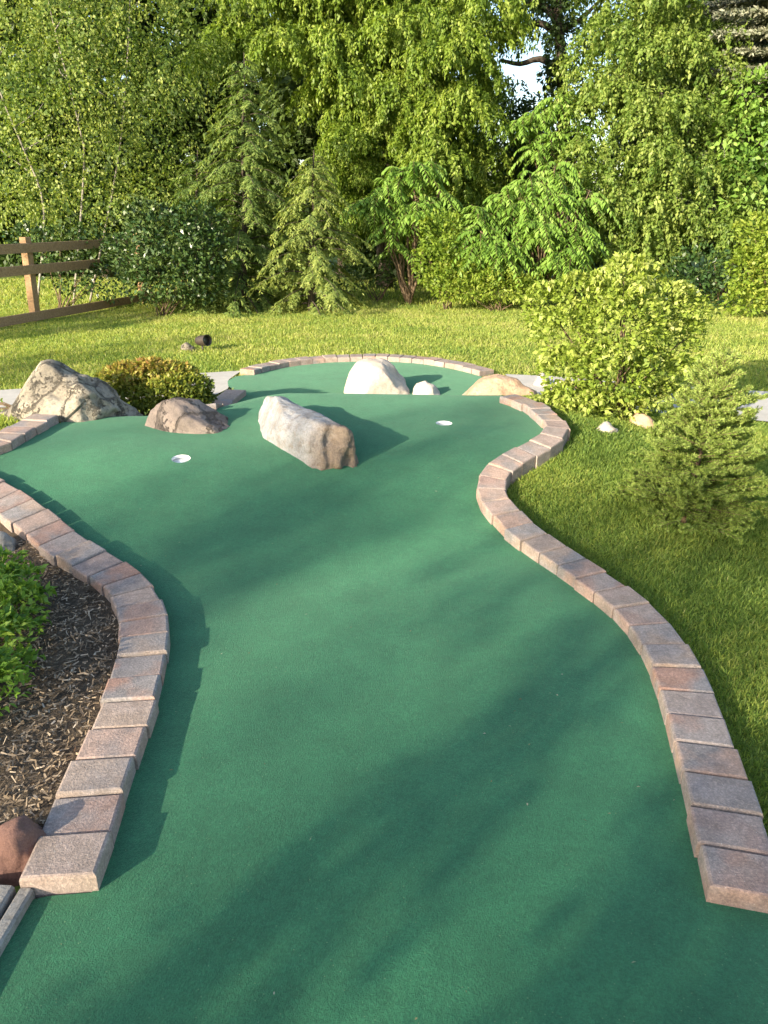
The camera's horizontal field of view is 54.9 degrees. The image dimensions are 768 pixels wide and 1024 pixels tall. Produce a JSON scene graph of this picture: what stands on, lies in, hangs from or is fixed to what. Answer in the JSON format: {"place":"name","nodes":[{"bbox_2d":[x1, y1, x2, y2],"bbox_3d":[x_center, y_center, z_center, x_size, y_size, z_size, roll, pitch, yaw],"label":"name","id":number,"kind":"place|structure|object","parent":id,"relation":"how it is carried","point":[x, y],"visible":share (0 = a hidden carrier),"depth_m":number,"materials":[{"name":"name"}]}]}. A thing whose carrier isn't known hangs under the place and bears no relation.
{"place":"outdoors","nodes":[
{"label":"outdoors","id":0,"kind":"place"},
{"bbox_2d":[0,371,239,406],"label":"concrete path","id":1,"kind":"structure","parent":0,"point":[9,396],"depth_m":6.83,"materials":[{"name":"beige concrete"}]},
{"bbox_2d":[0,0,642,182],"label":"sky","id":2,"kind":"structure","parent":0,"point":[527,73],"materials":[{"name":"white"}]},
{"bbox_2d":[0,230,767,893],"bbox_3d":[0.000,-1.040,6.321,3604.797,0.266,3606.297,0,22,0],"label":"lawn","id":3,"kind":"structure","parent":0,"point":[716,672],"depth_m":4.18,"materials":[{"name":"green plant"}]},
{"bbox_2d":[0,398,10,410],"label":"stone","id":4,"kind":"object","parent":3,"relation":"on","point":[6,405],"visible":0.27,"depth_m":5.25,"materials":[{"name":"beige stone"}]},
{"bbox_2d":[0,885,35,955],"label":"timber edging","id":5,"kind":"object","parent":3,"relation":"on","point":[14,906],"visible":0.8,"depth_m":1.70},
{"bbox_2d":[0,814,45,886],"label":"stone","id":6,"kind":"object","parent":3,"relation":"on","point":[20,835],"visible":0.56,"depth_m":1.80,"materials":[{"name":"brown stone"}]},
{"bbox_2d":[0,414,58,454],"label":"paver kerb","id":7,"kind":"structure","parent":3,"relation":"on","point":[19,433],"depth_m":4.47,"materials":[{"name":"concrete"}]},
{"bbox_2d":[0,0,97,275],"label":"broadleaf tree","id":8,"kind":"object","parent":3,"relation":"on","point":[8,260],"visible":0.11,"depth_m":18.54,"materials":[{"name":"green plant"}]},
{"bbox_2d":[0,522,118,895],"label":"mulch bed","id":9,"kind":"object","parent":3,"relation":"on","point":[45,806],"visible":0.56,"depth_m":2.49,"materials":[{"name":"wood"}]},
{"bbox_2d":[0,531,17,550],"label":"stone","id":10,"kind":"object","parent":9,"relation":"on","point":[7,541],"visible":0.35,"depth_m":3.42,"materials":[{"name":"grey stone"}]},
{"bbox_2d":[0,545,57,715],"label":"bed plant","id":11,"kind":"object","parent":9,"relation":"on","point":[11,620],"visible":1,"depth_m":2.72,"materials":[{"name":"green plant"}]},
{"bbox_2d":[1,219,126,307],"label":"fence thicket","id":12,"kind":"object","parent":3,"relation":"on","point":[43,233],"visible":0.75,"depth_m":12.26,"materials":[{"name":"green plant"}]},
{"bbox_2d":[0,233,155,326],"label":"rail fence","id":13,"kind":"object","parent":3,"relation":"on","point":[26,248],"visible":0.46,"depth_m":11.10,"materials":[{"name":"brown wood"}]},
{"bbox_2d":[0,478,169,898],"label":"paver kerb","id":14,"kind":"structure","parent":3,"relation":"on","point":[72,851],"depth_m":2.29,"materials":[{"name":"concrete"}]},
{"bbox_2d":[0,0,216,276],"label":"broadleaf tree","id":15,"kind":"object","parent":3,"relation":"on","point":[72,218],"visible":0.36,"depth_m":16.78,"materials":[{"name":"green plant"}]},
{"bbox_2d":[0,0,235,304],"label":"birch tree","id":16,"kind":"object","parent":3,"relation":"on","point":[77,57],"visible":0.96,"depth_m":12.31,"materials":[{"name":"green plant"}]},
{"bbox_2d":[93,354,217,415],"bbox_3d":[-1.762,-0.898,5.590,1.028,0.556,0.577,2,22,6],"label":"spirea shrub","id":17,"kind":"object","parent":3,"relation":"on","point":[155,375],"visible":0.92,"depth_m":5.47,"materials":[{"name":"green plant"}]},
{"bbox_2d":[99,195,241,315],"bbox_3d":[-3.281,-3.889,11.375,2.154,1.818,1.413,0,22,0],"label":"round shrub","id":18,"kind":"object","parent":3,"relation":"on","point":[146,273],"visible":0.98,"depth_m":11.21,"materials":[{"name":"green plant"}]},
{"bbox_2d":[180,342,195,351],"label":"stone","id":19,"kind":"object","parent":3,"relation":"on","point":[186,346],"visible":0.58,"depth_m":8.79,"materials":[{"name":"beige stone"}]},
{"bbox_2d":[149,150,254,310],"bbox_3d":[-3.261,-4.559,12.799,2.246,3.077,2.474,0,22,0],"label":"hemlock tree","id":20,"kind":"object","parent":3,"relation":"on","point":[184,191],"visible":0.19,"depth_m":12.39,"materials":[{"name":"green plant"}]},
{"bbox_2d":[195,334,211,349],"bbox_3d":[-2.163,-2.005,8.826,0.196,0.240,0.136,15,27,33],"label":"garden spotlight","id":21,"kind":"object","parent":3,"relation":"on","point":[203,340],"visible":0.97,"depth_m":8.79,"materials":[{"name":"black metal"}]},
{"bbox_2d":[111,0,326,275],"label":"broadleaf tree","id":22,"kind":"object","parent":3,"relation":"on","point":[200,129],"visible":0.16,"depth_m":17.56,"materials":[{"name":"green plant"}]},
{"bbox_2d":[206,389,245,410],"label":"paver kerb","id":23,"kind":"structure","parent":3,"relation":"on","point":[226,397],"depth_m":6.26,"materials":[{"name":"concrete"}]},
{"bbox_2d":[160,56,325,317],"bbox_3d":[-2.208,-4.875,12.295,3.403,4.758,3.346,0,22,0],"label":"hemlock tree","id":24,"kind":"object","parent":3,"relation":"on","point":[249,184],"visible":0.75,"depth_m":11.84,"materials":[{"name":"green plant"}]},
{"bbox_2d":[242,152,375,316],"bbox_3d":[-1.132,-4.153,11.971,2.141,3.081,2.339,7,23,17],"label":"hemlock tree","id":25,"kind":"object","parent":3,"relation":"on","point":[310,262],"visible":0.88,"depth_m":11.70,"materials":[{"name":"green plant"}]},
{"bbox_2d":[237,1,449,278],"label":"broadleaf tree","id":26,"kind":"object","parent":3,"relation":"on","point":[305,146],"visible":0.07,"depth_m":17.14,"materials":[{"name":"green plant"}]},
{"bbox_2d":[175,0,540,288],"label":"drooping tree","id":27,"kind":"object","parent":3,"relation":"on","point":[324,43],"visible":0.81,"depth_m":13.32,"materials":[{"name":"green plant"}]},
{"bbox_2d":[240,354,493,376],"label":"paver kerb","id":28,"kind":"structure","parent":3,"relation":"on","point":[471,368],"depth_m":7.85,"materials":[{"name":"concrete"}]},
{"bbox_2d":[332,250,426,301],"bbox_3d":[-0.176,-4.355,13.625,2.195,1.019,1.039,0,22,0],"label":"lawn edge shrub","id":29,"kind":"object","parent":3,"relation":"on","point":[383,276],"visible":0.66,"depth_m":13.56,"materials":[{"name":"green plant"}]},
{"bbox_2d":[0,362,767,1023],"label":"putting green","id":30,"kind":"object","parent":3,"relation":"on","point":[484,844],"visible":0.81,"depth_m":2.15,"materials":[{"name":"green carpet"}]},
{"bbox_2d":[0,359,143,422],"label":"boulder","id":31,"kind":"object","parent":30,"relation":"on","point":[63,392],"visible":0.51,"depth_m":4.86,"materials":[{"name":"beige stone"}]},
{"bbox_2d":[171,455,189,462],"bbox_3d":[-1.160,-0.294,4.231,0.108,0.038,0.108,0,22,0],"label":"hole cup","id":32,"kind":"object","parent":30,"relation":"in","point":[180,458],"visible":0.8,"depth_m":4.26,"materials":[{"name":"white plastic"}]},
{"bbox_2d":[145,397,229,433],"bbox_3d":[-1.243,-0.566,4.771,0.641,0.355,0.428,0,22,0],"label":"boulder","id":33,"kind":"object","parent":30,"relation":"on","point":[184,415],"visible":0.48,"depth_m":4.64,"materials":[{"name":"beige stone"}]},
{"bbox_2d":[258,396,358,470],"bbox_3d":[-0.538,-0.463,4.514,0.321,0.378,1.101,-15,26,-32],"label":"boulder","id":34,"kind":"object","parent":30,"relation":"on","point":[313,439],"visible":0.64,"depth_m":4.19,"materials":[{"name":"grey stone"}]},
{"bbox_2d":[344,358,409,394],"bbox_3d":[-0.060,-1.145,6.699,0.625,0.482,0.473,0,22,0],"label":"boulder","id":35,"kind":"object","parent":30,"relation":"on","point":[374,376],"visible":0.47,"depth_m":6.55,"materials":[{"name":"white stone"}]},
{"bbox_2d":[96,418,674,1019],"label":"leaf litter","id":36,"kind":"object","parent":30,"relation":"on","point":[310,838],"visible":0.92,"depth_m":2.15,"materials":[{"name":"plant"}]},
{"bbox_2d":[412,381,439,394],"bbox_3d":[0.386,-1.027,6.648,0.279,0.302,0.288,0,22,0],"label":"stone","id":37,"kind":"object","parent":30,"relation":"on","point":[423,388],"visible":0.3,"depth_m":6.57,"materials":[{"name":"white stone"}]},
{"bbox_2d":[436,421,451,424],"bbox_3d":[0.388,-0.565,4.792,0.108,0.026,0.108,0,22,0],"label":"hole cup","id":38,"kind":"object","parent":30,"relation":"in","point":[443,423],"visible":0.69,"depth_m":4.83,"materials":[{"name":"white plastic"}]},
{"bbox_2d":[462,374,537,395],"bbox_3d":[0.895,-0.905,5.889,0.651,0.360,0.542,0,22,0],"label":"boulder","id":39,"kind":"object","parent":30,"relation":"on","point":[497,384],"visible":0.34,"depth_m":5.76,"materials":[{"name":"beige stone"}]},
{"bbox_2d":[339,161,465,304],"bbox_3d":[0.367,-4.791,12.875,2.322,2.429,1.368,0,22,0],"label":"sumac","id":40,"kind":"object","parent":3,"relation":"on","point":[422,206],"visible":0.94,"depth_m":12.59,"materials":[{"name":"green plant"}]},
{"bbox_2d":[374,0,499,273],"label":"broadleaf tree","id":41,"kind":"object","parent":3,"relation":"on","point":[458,76],"visible":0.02,"depth_m":17.96,"materials":[{"name":"green plant"}]},
{"bbox_2d":[409,207,479,309],"bbox_3d":[1.046,-4.168,12.277,1.278,1.674,1.107,0,22,0],"label":"lawn edge shrub","id":42,"kind":"object","parent":3,"relation":"on","point":[435,280],"visible":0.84,"depth_m":12.10,"materials":[{"name":"green plant"}]},
{"bbox_2d":[444,252,554,311],"bbox_3d":[1.891,-3.806,12.270,1.891,0.998,1.250,0,22,0],"label":"lawn edge shrub","id":43,"kind":"object","parent":3,"relation":"on","point":[484,282],"visible":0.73,"depth_m":12.04,"materials":[{"name":"green plant"}]},
{"bbox_2d":[444,161,620,307],"bbox_3d":[2.454,-4.508,12.232,2.940,2.389,1.808,0,22,0],"label":"sumac","id":44,"kind":"object","parent":3,"relation":"on","point":[538,231],"visible":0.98,"depth_m":11.92,"materials":[{"name":"green plant"}]},
{"bbox_2d":[484,0,598,284],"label":"dark limbed tree","id":45,"kind":"object","parent":3,"relation":"on","point":[560,28],"visible":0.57,"depth_m":14.96,"materials":[{"name":"green plant"}]},
{"bbox_2d":[533,373,549,386],"bbox_3d":[1.488,-1.182,6.945,0.165,0.253,0.147,-12,25,-27],"label":"stone","id":46,"kind":"object","parent":3,"relation":"on","point":[537,381],"visible":0.22,"depth_m":6.88,"materials":[{"name":"white stone"}]},
{"bbox_2d":[475,127,608,276],"bbox_3d":[3.880,-7.409,17.989,3.436,3.655,3.064,0,22,0],"label":"broadleaf tree","id":47,"kind":"object","parent":3,"relation":"on","point":[517,169],"visible":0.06,"depth_m":17.35,"materials":[{"name":"green plant"}]},
{"bbox_2d":[494,91,602,293],"bbox_3d":[3.023,-5.767,13.702,1.942,3.597,1.278,-9,24,-21],"label":"sumac","id":48,"kind":"object","parent":3,"relation":"on","point":[536,149],"visible":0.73,"depth_m":13.07,"materials":[{"name":"green plant"}]},
{"bbox_2d":[597,421,617,433],"bbox_3d":[1.437,-0.499,4.801,0.158,0.180,0.108,0,22,0],"label":"stone","id":49,"kind":"object","parent":3,"relation":"on","point":[608,426],"visible":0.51,"depth_m":4.75,"materials":[{"name":"white stone"}]},
{"bbox_2d":[509,250,721,421],"bbox_3d":[1.634,-1.187,5.128,1.501,1.171,0.902,0,22,0],"label":"golden shrub","id":50,"kind":"object","parent":3,"relation":"on","point":[623,396],"visible":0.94,"depth_m":5.05,"materials":[{"name":"green plant"}]},
{"bbox_2d":[476,394,767,912],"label":"paver kerb","id":51,"kind":"structure","parent":3,"relation":"on","point":[727,834],"depth_m":2.41,"materials":[{"name":"concrete"}]},
{"bbox_2d":[529,0,729,292],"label":"vine hung tree","id":52,"kind":"object","parent":3,"relation":"on","point":[623,100],"visible":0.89,"depth_m":12.52,"materials":[{"name":"green plant"}]},
{"bbox_2d":[629,413,653,428],"bbox_3d":[1.777,-0.582,5.114,0.220,0.214,0.160,0,22,0],"label":"stone","id":53,"kind":"object","parent":3,"relation":"on","point":[643,420],"visible":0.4,"depth_m":5.04,"materials":[{"name":"beige stone"}]},
{"bbox_2d":[595,0,709,273],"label":"broadleaf tree","id":54,"kind":"object","parent":3,"relation":"on","point":[624,145],"visible":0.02,"depth_m":18.59,"materials":[{"name":"green plant"}]},
{"bbox_2d":[609,336,767,543],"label":"young spruce","id":55,"kind":"object","parent":3,"relation":"on","point":[709,421],"visible":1,"depth_m":3.50,"materials":[{"name":"green plant"}]},
{"bbox_2d":[629,0,767,278],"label":"broadleaf tree","id":56,"kind":"object","parent":3,"relation":"on","point":[714,246],"visible":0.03,"depth_m":17.80,"materials":[{"name":"green plant"}]},
{"bbox_2d":[654,241,744,308],"bbox_3d":[5.317,-3.953,12.409,1.559,1.163,1.054,8,23,20],"label":"lawn edge shrub","id":57,"kind":"object","parent":3,"relation":"on","point":[712,276],"visible":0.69,"depth_m":12.29,"materials":[{"name":"green plant"}]},
{"bbox_2d":[645,3,767,296],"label":"vine hung tree","id":58,"kind":"object","parent":3,"relation":"on","point":[721,231],"visible":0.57,"depth_m":12.84,"materials":[{"name":"green plant"}]},
{"bbox_2d":[673,0,767,247],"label":"blue spruce","id":59,"kind":"object","parent":3,"relation":"on","point":[756,28],"visible":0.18,"depth_m":13.24,"materials":[{"name":"green plant"}]},
{"bbox_2d":[702,62,767,238],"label":"leafy tree","id":60,"kind":"object","parent":3,"relation":"on","point":[755,164],"visible":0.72,"depth_m":12.68,"materials":[{"name":"green plant"}]},
{"bbox_2d":[718,207,767,318],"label":"lawn edge shrub","id":61,"kind":"object","parent":3,"relation":"on","point":[754,250],"visible":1,"depth_m":11.27,"materials":[{"name":"green plant"}]},
{"bbox_2d":[505,374,767,420],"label":"concrete path","id":62,"kind":"structure","parent":0,"point":[527,380],"depth_m":6.66,"materials":[{"name":"beige concrete"}]}
]}

